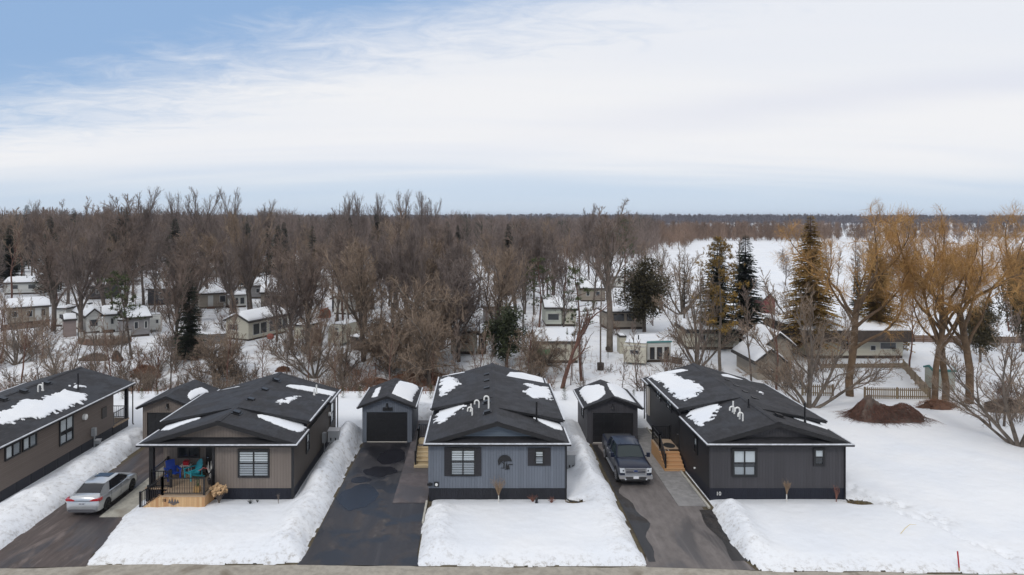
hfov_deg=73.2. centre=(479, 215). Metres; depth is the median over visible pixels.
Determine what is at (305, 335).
sapling
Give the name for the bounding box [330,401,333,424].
window
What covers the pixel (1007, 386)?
bush
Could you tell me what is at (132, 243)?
bare tree
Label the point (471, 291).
tree
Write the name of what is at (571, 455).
utility box
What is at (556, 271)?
bare tree
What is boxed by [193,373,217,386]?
bush
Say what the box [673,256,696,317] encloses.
tree
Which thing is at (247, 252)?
bare tree
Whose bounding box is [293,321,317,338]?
shed
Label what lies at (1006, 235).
tree
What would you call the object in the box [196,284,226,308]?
trailer
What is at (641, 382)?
bush
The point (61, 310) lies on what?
trailer
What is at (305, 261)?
bare tree
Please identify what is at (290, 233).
bare tree
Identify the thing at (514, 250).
bare tree
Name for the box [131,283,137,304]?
sapling
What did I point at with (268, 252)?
bare tree
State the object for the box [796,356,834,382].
bush
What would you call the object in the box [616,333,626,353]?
shed
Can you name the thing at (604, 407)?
garage
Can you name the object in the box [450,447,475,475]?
window
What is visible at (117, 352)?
brush pile
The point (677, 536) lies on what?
driveway
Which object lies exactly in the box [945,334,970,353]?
bush
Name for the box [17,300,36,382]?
tree
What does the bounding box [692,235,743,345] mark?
tree
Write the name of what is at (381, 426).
garage door
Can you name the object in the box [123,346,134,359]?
bush
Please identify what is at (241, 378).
bush
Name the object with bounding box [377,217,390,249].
bare tree
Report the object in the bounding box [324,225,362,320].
bare tree
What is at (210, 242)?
bare tree
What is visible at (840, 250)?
bare tree
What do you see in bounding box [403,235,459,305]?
bare tree
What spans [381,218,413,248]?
bare tree
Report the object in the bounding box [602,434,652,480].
pickup truck
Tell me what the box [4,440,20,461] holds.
window
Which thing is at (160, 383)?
bush
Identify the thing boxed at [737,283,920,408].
tree
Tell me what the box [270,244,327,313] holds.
bare tree
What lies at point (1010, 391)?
bush
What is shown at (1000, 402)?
brush pile
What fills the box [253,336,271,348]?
bush
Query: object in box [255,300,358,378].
tree
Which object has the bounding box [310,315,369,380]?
tree
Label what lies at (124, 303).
sapling
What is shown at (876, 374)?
bush
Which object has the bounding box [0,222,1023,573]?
ground
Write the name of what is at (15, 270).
evergreen tree
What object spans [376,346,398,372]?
bush
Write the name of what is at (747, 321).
tree
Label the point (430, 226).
bare tree
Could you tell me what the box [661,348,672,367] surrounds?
tree
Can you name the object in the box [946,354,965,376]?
bush
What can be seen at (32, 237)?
bare tree
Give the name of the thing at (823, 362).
bush
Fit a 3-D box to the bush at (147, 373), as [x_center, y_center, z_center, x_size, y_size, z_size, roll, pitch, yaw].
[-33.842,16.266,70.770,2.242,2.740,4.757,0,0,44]
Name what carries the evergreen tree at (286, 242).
on the ground
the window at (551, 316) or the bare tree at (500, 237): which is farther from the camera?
the bare tree at (500, 237)
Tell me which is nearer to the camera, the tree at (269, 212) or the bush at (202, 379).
the bush at (202, 379)
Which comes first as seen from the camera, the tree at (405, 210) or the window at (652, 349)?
the window at (652, 349)
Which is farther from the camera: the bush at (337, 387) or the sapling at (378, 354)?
the sapling at (378, 354)
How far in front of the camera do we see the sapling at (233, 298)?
82.28 m
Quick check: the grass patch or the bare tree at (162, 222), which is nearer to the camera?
the grass patch
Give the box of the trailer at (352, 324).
[328,318,359,346]
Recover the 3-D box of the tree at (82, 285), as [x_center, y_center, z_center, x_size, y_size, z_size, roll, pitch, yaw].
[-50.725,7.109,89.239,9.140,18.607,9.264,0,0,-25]
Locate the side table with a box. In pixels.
[180,463,192,476]
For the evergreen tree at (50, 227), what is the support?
on the ground
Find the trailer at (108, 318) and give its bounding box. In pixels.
[100,305,119,332]
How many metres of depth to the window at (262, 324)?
89.77 m
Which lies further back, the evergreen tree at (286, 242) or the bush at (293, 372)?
the evergreen tree at (286, 242)
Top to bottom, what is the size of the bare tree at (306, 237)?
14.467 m
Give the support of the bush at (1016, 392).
on the snow
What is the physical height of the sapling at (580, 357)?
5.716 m
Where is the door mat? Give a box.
[663,443,674,447]
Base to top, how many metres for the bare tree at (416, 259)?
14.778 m
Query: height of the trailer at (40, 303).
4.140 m
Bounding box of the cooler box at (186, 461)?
[183,459,189,464]
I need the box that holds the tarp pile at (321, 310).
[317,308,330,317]
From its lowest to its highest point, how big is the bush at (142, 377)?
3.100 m
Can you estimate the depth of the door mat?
45.59 m
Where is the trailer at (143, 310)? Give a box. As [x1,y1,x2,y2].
[117,305,152,336]
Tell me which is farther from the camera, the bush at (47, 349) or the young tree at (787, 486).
the bush at (47, 349)
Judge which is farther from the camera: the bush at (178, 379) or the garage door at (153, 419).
the bush at (178, 379)
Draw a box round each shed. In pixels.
[61,313,77,336]
[117,318,126,335]
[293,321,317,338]
[351,333,373,350]
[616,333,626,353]
[731,338,789,379]
[741,324,797,366]
[923,364,955,389]
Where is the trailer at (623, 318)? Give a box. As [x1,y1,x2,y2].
[597,306,642,328]
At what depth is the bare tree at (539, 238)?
110.33 m
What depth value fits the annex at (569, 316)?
99.59 m
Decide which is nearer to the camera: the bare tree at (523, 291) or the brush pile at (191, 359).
the brush pile at (191, 359)
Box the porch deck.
[139,456,213,506]
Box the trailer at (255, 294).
[251,277,285,298]
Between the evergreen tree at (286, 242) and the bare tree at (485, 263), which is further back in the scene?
the evergreen tree at (286, 242)
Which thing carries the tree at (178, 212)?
on the ground
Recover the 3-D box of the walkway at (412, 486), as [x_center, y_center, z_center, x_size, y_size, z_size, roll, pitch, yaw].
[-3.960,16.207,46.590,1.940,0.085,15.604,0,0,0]
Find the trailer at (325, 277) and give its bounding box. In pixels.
[317,269,331,286]
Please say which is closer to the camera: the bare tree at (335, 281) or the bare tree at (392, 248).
the bare tree at (335, 281)
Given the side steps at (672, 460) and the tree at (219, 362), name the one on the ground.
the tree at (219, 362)
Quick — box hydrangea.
[209,482,227,502]
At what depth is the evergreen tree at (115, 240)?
140.87 m
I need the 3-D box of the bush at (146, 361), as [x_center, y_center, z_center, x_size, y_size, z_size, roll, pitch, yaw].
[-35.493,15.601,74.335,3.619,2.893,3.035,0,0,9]
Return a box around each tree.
[0,207,22,275]
[0,209,31,297]
[0,225,26,289]
[0,240,12,289]
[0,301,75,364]
[7,212,28,274]
[11,217,33,273]
[13,212,34,267]
[13,214,27,269]
[16,211,93,331]
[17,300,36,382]
[19,205,43,263]
[20,200,53,275]
[22,209,44,268]
[30,218,65,293]
[33,321,91,376]
[34,209,71,265]
[37,221,57,301]
[39,223,88,302]
[47,199,125,336]
[62,219,84,283]
[67,209,80,254]
[73,233,131,305]
[77,213,93,233]
[80,196,91,238]
[85,313,104,370]
[86,203,133,304]
[89,193,155,306]
[94,200,118,240]
[97,271,145,356]
[107,227,123,288]
[111,227,145,303]
[113,220,154,294]
[115,207,140,281]
[115,221,155,301]
[120,186,166,304]
[123,206,143,277]
[129,337,146,389]
[139,233,194,311]
[141,229,167,309]
[152,258,200,352]
[154,225,168,262]
[156,210,174,231]
[159,219,173,247]
[160,220,184,278]
[160,240,193,307]
[161,190,186,241]
[163,223,200,285]
[163,230,169,266]
[165,312,178,388]
[168,233,234,308]
[169,238,212,284]
[172,266,206,358]
[178,186,227,288]
[180,331,249,385]
[196,229,267,312]
[198,213,222,241]
[211,187,242,255]
[214,243,242,313]
[215,233,229,282]
[221,206,278,308]
[230,221,266,309]
[239,223,258,286]
[245,232,268,278]
[248,226,266,276]
[254,199,279,258]
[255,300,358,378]
[256,230,293,337]
[256,262,320,348]
[258,226,275,305]
[263,226,274,272]
[264,239,334,339]
[265,225,284,277]
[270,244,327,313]
[271,252,304,316]
[279,222,292,253]
[281,230,304,291]
[282,225,303,257]
[282,229,290,272]
[282,243,316,300]
[294,218,314,249]
[294,239,311,262]
[301,223,314,246]
[304,225,318,251]
[308,224,318,262]
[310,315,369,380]
[313,228,364,321]
[320,236,390,361]
[324,208,348,243]
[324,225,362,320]
[326,240,342,318]
[327,229,370,291]
[335,190,361,231]
[336,234,353,318]
[337,211,375,260]
[339,235,396,310]
[342,195,368,249]
[344,300,421,366]
[360,233,394,316]
[364,191,388,241]
[368,213,381,264]
[368,222,383,252]
[375,268,484,361]
[375,303,460,386]
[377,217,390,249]
[378,234,401,305]
[379,229,402,297]
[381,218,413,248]
[381,244,400,306]
[382,234,408,305]
[383,247,408,315]
[384,226,421,307]
[385,207,407,315]
[390,190,411,237]
[401,228,438,316]
[402,229,432,305]
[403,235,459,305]
[403,241,436,306]
[413,191,431,235]
[416,232,456,311]
[422,241,485,310]
[423,198,443,239]
[424,220,449,244]
[431,251,488,361]
[435,224,463,266]
[442,221,452,243]
[443,236,474,297]
[443,242,470,300]
[455,226,462,247]
[455,237,482,278]
[466,234,493,290]
[471,245,536,356]
[478,228,491,258]
[480,229,504,271]
[480,245,493,280]
[482,228,494,285]
[482,303,530,367]
[483,243,527,309]
[487,233,525,306]
[490,477,504,502]
[492,231,506,254]
[495,240,509,268]
[499,224,521,294]
[503,219,546,313]
[507,328,568,377]
[508,239,540,297]
[511,215,534,257]
[511,253,533,327]
[522,218,558,314]
[523,225,546,285]
[524,257,556,326]
[528,230,558,295]
[530,217,561,294]
[534,247,570,294]
[539,237,579,326]
[548,228,562,293]
[558,227,580,297]
[558,235,580,263]
[560,298,618,388]
[562,266,597,380]
[569,233,591,278]
[570,199,639,351]
[570,321,578,384]
[571,217,617,309]
[575,203,600,279]
[579,214,599,272]
[613,255,674,331]
[614,218,638,282]
[619,342,629,387]
[628,241,681,288]
[632,240,653,272]
[635,343,642,372]
[651,257,757,365]
[656,246,710,314]
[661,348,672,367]
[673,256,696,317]
[686,235,750,370]
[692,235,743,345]
[725,234,772,340]
[733,235,744,269]
[737,278,757,380]
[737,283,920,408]
[753,268,792,390]
[761,267,835,315]
[770,197,931,396]
[777,214,849,352]
[777,249,791,284]
[783,478,790,501]
[821,238,829,290]
[833,485,839,501]
[835,247,842,285]
[848,251,866,315]
[849,230,860,291]
[849,232,877,292]
[851,239,914,352]
[866,202,1016,399]
[879,199,1023,403]
[884,204,1008,400]
[903,293,923,366]
[912,321,1023,446]
[916,231,995,285]
[953,232,964,283]
[964,297,1002,361]
[972,201,1023,319]
[994,249,1023,351]
[994,300,1023,426]
[995,273,1009,330]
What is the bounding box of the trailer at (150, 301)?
[146,281,184,305]
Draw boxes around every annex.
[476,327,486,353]
[561,299,577,325]
[638,333,671,361]
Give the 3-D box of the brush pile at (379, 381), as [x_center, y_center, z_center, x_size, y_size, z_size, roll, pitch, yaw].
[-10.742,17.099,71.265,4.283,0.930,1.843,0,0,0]
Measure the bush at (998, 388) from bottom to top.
2.003 m
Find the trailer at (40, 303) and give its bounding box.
[4,296,51,323]
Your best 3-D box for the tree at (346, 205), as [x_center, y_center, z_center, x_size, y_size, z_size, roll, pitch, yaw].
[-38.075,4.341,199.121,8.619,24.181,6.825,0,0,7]
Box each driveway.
[0,447,163,567]
[297,442,424,565]
[592,443,754,569]
[592,444,655,561]
[700,510,749,560]
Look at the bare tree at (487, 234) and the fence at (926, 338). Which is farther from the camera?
the bare tree at (487, 234)
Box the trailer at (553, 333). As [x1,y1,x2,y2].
[531,327,577,362]
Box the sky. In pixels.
[0,0,1023,216]
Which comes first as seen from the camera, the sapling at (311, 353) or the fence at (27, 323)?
the sapling at (311, 353)
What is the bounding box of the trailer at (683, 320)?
[674,318,742,349]
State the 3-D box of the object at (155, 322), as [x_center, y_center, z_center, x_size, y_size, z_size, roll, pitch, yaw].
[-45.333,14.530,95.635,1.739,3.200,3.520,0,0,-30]
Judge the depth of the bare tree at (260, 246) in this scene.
145.41 m
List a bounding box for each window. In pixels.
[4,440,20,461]
[22,433,36,451]
[59,414,73,446]
[177,447,199,457]
[238,449,269,477]
[240,297,244,303]
[253,323,259,334]
[260,321,266,333]
[269,320,275,331]
[306,430,309,453]
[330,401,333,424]
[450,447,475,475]
[534,448,544,465]
[548,313,558,319]
[613,314,623,320]
[627,314,639,320]
[650,347,654,358]
[656,390,660,401]
[657,347,661,358]
[664,347,668,358]
[666,400,671,412]
[694,435,697,454]
[732,449,757,476]
[813,448,824,465]
[870,345,875,350]
[880,342,895,348]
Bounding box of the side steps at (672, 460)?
[651,425,684,470]
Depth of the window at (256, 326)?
88.57 m
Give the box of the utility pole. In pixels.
[597,281,603,370]
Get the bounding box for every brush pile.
[78,352,109,360]
[111,350,125,361]
[128,364,160,378]
[173,338,208,360]
[275,365,290,371]
[363,377,388,384]
[393,370,444,385]
[833,395,945,427]
[915,398,955,409]
[981,397,1023,412]
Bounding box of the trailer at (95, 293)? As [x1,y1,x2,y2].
[85,278,118,298]
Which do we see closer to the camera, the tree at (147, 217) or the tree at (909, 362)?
the tree at (909, 362)
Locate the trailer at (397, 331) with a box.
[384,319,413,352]
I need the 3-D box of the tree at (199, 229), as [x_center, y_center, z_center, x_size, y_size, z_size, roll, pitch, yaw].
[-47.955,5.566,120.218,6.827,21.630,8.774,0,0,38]
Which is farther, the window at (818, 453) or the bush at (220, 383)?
the bush at (220, 383)
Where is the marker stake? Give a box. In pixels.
[957,551,959,570]
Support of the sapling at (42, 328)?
on the ground
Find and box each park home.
[0,367,135,501]
[136,372,340,499]
[423,363,579,502]
[641,363,854,502]
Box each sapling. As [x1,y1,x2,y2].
[0,281,9,328]
[0,292,12,363]
[0,293,7,345]
[0,324,11,369]
[15,292,29,340]
[30,325,42,378]
[36,309,49,358]
[89,343,102,370]
[97,313,118,375]
[100,332,106,363]
[100,348,109,374]
[116,288,129,360]
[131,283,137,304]
[141,286,147,305]
[151,316,166,384]
[224,307,238,386]
[224,320,232,358]
[228,289,239,347]
[228,305,239,372]
[255,331,269,376]
[269,298,278,342]
[284,327,293,373]
[289,310,294,356]
[299,305,306,352]
[302,318,308,364]
[302,322,319,379]
[325,327,341,386]
[329,354,338,378]
[339,305,346,347]
[373,340,380,376]
[380,310,403,379]
[428,339,437,388]
[450,318,461,372]
[467,334,479,367]
[476,322,490,366]
[485,329,496,364]
[503,346,511,366]
[517,344,524,369]
[525,308,539,369]
[562,337,568,369]
[578,332,586,383]
[628,319,640,390]
[696,316,707,365]
[838,306,850,352]
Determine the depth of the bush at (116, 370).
71.41 m
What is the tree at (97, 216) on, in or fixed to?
on the ground
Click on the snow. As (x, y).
(952, 487)
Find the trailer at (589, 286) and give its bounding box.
[575,280,604,300]
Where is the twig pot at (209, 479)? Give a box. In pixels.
[198,463,211,484]
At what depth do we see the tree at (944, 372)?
59.41 m
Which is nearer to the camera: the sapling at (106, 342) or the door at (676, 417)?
the door at (676, 417)
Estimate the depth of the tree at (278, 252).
87.54 m
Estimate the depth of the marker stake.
31.35 m
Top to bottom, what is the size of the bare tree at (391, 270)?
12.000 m
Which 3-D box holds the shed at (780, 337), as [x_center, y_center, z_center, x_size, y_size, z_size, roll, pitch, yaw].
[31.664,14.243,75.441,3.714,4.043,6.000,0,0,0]
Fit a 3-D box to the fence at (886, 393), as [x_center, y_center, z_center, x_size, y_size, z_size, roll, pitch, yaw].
[36.366,15.565,59.963,5.663,1.270,0.105,0,0,3]
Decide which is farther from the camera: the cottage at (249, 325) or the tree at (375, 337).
the cottage at (249, 325)
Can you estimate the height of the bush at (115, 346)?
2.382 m
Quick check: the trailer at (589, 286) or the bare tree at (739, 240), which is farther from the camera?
the bare tree at (739, 240)
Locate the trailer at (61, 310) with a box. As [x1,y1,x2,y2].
[56,301,92,326]
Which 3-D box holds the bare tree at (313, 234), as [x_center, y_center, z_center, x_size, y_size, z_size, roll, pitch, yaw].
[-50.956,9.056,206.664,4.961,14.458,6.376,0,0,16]
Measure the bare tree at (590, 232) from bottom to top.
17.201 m
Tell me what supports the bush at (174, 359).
on the ground
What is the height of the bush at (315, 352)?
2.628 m
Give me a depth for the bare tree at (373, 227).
192.77 m
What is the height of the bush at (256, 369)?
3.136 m
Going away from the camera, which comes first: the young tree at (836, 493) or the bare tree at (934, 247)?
the young tree at (836, 493)
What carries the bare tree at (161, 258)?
on the ground
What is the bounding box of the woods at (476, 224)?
[0,206,664,262]
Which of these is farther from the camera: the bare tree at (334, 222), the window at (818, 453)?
the bare tree at (334, 222)
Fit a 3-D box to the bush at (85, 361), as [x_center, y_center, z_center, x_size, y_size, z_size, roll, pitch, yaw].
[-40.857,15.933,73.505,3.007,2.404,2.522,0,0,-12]
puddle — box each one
[337,484,378,510]
[351,476,371,482]
[363,466,397,476]
[377,449,404,463]
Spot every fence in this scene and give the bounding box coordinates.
[0,320,48,330]
[78,329,131,344]
[172,333,226,344]
[801,384,833,395]
[821,362,902,367]
[864,387,930,398]
[903,360,928,388]
[914,335,1020,342]
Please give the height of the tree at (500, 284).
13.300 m
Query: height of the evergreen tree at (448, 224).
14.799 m
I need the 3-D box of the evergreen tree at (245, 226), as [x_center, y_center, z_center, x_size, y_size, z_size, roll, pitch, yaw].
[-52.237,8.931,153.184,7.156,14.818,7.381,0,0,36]
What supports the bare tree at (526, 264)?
on the ground
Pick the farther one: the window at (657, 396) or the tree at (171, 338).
the tree at (171, 338)
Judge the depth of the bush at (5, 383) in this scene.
67.88 m
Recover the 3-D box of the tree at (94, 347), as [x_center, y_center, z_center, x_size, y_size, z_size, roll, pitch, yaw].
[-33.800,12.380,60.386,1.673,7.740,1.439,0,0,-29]
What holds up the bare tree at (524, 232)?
on the ground
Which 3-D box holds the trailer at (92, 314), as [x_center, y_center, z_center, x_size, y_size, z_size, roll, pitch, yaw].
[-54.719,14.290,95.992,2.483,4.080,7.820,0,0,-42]
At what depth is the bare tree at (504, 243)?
124.80 m
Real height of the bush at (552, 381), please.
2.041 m
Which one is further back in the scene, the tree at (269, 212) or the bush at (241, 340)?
the tree at (269, 212)
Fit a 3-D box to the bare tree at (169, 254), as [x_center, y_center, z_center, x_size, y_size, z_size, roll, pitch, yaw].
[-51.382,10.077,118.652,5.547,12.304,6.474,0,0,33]
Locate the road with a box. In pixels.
[0,564,1023,574]
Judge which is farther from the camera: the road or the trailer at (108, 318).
the trailer at (108, 318)
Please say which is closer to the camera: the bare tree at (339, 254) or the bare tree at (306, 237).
the bare tree at (339, 254)
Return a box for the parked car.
[65,472,137,511]
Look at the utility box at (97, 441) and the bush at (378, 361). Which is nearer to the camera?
the utility box at (97, 441)
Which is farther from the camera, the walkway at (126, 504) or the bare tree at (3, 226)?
the bare tree at (3, 226)
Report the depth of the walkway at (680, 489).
42.01 m
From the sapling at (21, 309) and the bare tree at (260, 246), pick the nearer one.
the sapling at (21, 309)
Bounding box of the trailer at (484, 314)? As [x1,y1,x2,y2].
[481,296,513,323]
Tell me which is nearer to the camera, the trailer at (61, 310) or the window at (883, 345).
the window at (883, 345)
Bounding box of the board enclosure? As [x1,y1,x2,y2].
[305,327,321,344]
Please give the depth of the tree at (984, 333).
74.38 m
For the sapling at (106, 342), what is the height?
8.067 m
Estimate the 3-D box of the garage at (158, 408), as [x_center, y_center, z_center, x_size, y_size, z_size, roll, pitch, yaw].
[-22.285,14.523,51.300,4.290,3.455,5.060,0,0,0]
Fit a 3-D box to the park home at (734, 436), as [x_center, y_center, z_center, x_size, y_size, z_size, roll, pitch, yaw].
[16.876,13.763,46.548,8.502,5.075,15.875,0,0,0]
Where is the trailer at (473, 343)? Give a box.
[449,318,479,354]
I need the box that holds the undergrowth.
[0,350,659,394]
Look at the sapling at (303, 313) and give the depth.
80.36 m
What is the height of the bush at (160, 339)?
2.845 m
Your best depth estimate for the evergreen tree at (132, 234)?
168.15 m
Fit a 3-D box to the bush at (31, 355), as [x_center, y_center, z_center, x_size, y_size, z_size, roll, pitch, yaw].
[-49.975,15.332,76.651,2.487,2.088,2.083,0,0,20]
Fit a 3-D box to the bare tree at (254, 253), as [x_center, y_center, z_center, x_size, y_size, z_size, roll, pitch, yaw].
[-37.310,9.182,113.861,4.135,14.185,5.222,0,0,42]
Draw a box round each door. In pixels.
[147,413,170,436]
[206,447,211,472]
[367,412,406,440]
[593,413,632,441]
[675,414,678,448]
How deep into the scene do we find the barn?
112.76 m
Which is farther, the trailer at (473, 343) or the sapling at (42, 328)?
the trailer at (473, 343)
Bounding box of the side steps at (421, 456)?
[414,423,427,467]
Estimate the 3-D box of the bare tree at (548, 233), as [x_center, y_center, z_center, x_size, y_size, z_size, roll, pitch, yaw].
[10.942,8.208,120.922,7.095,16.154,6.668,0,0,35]
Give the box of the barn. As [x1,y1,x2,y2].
[754,290,776,312]
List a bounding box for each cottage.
[223,305,290,340]
[542,295,562,325]
[764,313,914,358]
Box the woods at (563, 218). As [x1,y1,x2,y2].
[90,214,626,228]
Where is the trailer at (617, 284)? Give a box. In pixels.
[602,270,623,287]
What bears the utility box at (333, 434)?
on the snow
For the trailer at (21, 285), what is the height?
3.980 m
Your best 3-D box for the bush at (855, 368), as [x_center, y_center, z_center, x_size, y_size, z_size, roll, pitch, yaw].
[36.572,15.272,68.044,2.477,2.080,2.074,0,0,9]
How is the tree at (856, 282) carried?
on the ground
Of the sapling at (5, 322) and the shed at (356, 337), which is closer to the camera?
the sapling at (5, 322)
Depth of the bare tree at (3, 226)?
163.46 m
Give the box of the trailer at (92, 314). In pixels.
[71,303,102,333]
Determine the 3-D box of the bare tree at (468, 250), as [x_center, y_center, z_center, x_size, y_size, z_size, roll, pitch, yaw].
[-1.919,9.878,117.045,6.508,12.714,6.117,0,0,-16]
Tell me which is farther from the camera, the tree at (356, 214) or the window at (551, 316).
the tree at (356, 214)
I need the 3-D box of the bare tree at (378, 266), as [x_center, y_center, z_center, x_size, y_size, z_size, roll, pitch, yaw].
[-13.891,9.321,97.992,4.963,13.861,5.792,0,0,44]
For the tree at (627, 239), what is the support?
on the ground
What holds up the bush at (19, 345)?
on the ground
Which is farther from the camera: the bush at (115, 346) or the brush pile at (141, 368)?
the bush at (115, 346)
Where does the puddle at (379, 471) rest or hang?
on the driveway at (382, 529)
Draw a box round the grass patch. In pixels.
[840,500,870,504]
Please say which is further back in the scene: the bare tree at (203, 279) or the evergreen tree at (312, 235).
the evergreen tree at (312, 235)
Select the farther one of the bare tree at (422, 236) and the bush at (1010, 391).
the bare tree at (422, 236)
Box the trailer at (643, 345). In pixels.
[623,335,646,362]
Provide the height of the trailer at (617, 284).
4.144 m
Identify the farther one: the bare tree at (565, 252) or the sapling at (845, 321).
the bare tree at (565, 252)
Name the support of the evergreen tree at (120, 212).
on the ground
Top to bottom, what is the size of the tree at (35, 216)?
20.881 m
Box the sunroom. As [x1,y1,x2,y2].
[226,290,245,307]
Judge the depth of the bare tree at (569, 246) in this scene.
192.54 m
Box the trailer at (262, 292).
[259,284,282,306]
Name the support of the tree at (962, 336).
on the ground
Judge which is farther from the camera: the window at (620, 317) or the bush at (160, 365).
the window at (620, 317)
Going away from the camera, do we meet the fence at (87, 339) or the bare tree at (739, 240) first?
the fence at (87, 339)
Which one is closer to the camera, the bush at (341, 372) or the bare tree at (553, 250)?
the bush at (341, 372)
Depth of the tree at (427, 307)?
75.40 m
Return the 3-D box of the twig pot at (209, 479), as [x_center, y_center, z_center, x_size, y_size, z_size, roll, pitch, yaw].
[-15.593,14.673,39.227,0.763,1.335,0.537,0,0,-38]
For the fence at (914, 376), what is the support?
on the ground
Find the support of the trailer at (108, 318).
on the ground
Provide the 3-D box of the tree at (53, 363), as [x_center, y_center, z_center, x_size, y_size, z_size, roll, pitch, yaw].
[-37.534,12.769,61.754,4.812,6.946,9.164,0,0,-36]
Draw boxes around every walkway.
[100,466,163,516]
[393,420,428,502]
[638,428,705,506]
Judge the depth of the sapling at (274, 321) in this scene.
83.80 m
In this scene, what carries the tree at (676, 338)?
on the ground
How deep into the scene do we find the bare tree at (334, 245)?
124.07 m
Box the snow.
[0,391,1023,573]
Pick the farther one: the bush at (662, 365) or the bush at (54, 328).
the bush at (54, 328)
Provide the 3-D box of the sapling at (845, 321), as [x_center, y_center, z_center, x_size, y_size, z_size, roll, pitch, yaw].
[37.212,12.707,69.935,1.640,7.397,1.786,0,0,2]
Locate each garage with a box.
[135,380,218,438]
[356,378,422,442]
[573,379,643,443]
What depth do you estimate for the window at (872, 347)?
77.24 m
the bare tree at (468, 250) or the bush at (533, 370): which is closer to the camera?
the bush at (533, 370)
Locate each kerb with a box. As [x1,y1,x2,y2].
[422,500,427,523]
[646,427,709,508]
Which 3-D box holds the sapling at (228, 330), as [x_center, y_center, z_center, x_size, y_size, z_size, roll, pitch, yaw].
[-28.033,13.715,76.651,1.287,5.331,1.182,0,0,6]
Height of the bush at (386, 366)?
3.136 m
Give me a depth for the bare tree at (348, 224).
134.56 m
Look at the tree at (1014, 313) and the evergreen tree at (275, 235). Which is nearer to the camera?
the tree at (1014, 313)
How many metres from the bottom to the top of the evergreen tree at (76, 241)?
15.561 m
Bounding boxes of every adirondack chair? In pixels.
[163,459,181,477]
[183,459,204,481]
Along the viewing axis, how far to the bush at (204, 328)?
95.18 m
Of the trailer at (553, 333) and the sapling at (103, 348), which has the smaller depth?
the sapling at (103, 348)
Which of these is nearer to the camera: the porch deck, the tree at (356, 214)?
the porch deck
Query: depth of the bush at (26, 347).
78.32 m
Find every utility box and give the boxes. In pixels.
[94,438,101,446]
[327,427,340,441]
[567,451,575,468]
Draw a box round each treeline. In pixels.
[0,213,1023,223]
[621,219,1023,247]
[665,220,1023,232]
[666,220,1023,226]
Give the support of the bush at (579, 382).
on the ground
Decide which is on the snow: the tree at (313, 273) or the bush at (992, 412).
the bush at (992, 412)
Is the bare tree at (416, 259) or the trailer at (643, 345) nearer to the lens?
the trailer at (643, 345)
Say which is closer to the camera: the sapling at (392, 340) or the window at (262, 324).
the sapling at (392, 340)
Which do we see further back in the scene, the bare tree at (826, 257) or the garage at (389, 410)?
the bare tree at (826, 257)
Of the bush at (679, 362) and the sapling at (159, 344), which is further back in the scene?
the bush at (679, 362)
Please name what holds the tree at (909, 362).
on the ground
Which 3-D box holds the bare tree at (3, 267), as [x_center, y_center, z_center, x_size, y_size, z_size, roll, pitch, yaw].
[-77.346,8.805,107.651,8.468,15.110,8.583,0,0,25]
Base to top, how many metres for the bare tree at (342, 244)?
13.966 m
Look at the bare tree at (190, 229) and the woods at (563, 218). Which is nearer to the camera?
the bare tree at (190, 229)
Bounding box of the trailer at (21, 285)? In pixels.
[4,276,44,294]
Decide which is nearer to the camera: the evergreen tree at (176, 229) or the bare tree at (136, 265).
the bare tree at (136, 265)
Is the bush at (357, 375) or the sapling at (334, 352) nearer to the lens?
the sapling at (334, 352)
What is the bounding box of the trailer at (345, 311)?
[334,294,355,314]
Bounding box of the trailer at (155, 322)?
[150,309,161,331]
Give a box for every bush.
[0,361,18,381]
[0,375,18,390]
[2,375,33,387]
[3,378,24,389]
[7,333,31,350]
[7,337,31,353]
[9,371,45,383]
[19,331,45,351]
[19,341,38,355]
[20,320,63,336]
[20,344,39,361]
[30,368,45,378]
[33,340,68,356]
[42,315,62,333]
[61,337,82,355]
[77,354,102,369]
[83,357,106,370]
[87,333,105,349]
[101,334,125,353]
[102,354,132,377]
[108,325,142,348]
[110,353,136,372]
[114,367,136,381]
[118,371,172,391]
[122,369,159,390]
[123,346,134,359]
[123,352,152,372]
[129,364,169,385]
[133,365,161,390]
[141,346,161,362]
[142,347,170,369]
[148,330,173,349]
[149,357,169,372]
[149,376,181,390]
[155,331,183,351]
[156,303,174,319]
[158,347,195,372]
[158,376,168,385]
[164,346,182,367]
[169,358,204,380]
[173,375,189,386]
[174,369,193,382]
[189,364,207,382]
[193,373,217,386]
[199,336,226,356]
[201,321,210,330]
[207,377,228,387]
[210,312,225,331]
[213,301,223,313]
[214,374,239,388]
[223,351,249,380]
[226,361,260,382]
[231,333,246,352]
[234,369,256,384]
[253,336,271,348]
[265,337,282,354]
[272,336,297,355]
[278,333,304,353]
[284,366,298,376]
[290,353,307,371]
[304,343,332,360]
[312,319,331,334]
[317,371,334,384]
[320,370,354,390]
[329,357,376,378]
[331,361,350,389]
[337,359,364,376]
[347,362,377,386]
[347,368,381,389]
[348,377,375,390]
[351,368,382,390]
[368,348,392,369]
[369,351,402,378]
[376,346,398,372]
[512,362,532,373]
[514,359,548,377]
[542,373,558,389]
[571,372,585,386]
[594,318,620,334]
[618,367,646,390]
[643,352,681,371]
[662,348,684,368]
[762,378,774,386]
[774,366,801,390]
[786,365,807,388]
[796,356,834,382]
[813,349,841,371]
[838,363,865,378]
[870,366,886,379]
[883,349,902,362]
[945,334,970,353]
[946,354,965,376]
[975,374,1006,397]
[984,379,1012,397]
[987,407,1003,421]
[992,373,1023,396]
[999,379,1023,398]
[1003,403,1023,423]
[1007,379,1023,399]
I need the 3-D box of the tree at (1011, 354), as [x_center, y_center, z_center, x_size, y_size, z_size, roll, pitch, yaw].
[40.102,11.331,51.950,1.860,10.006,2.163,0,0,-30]
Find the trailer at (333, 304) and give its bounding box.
[329,296,375,311]
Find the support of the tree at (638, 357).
on the ground
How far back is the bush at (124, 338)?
82.46 m
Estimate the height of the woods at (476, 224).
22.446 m

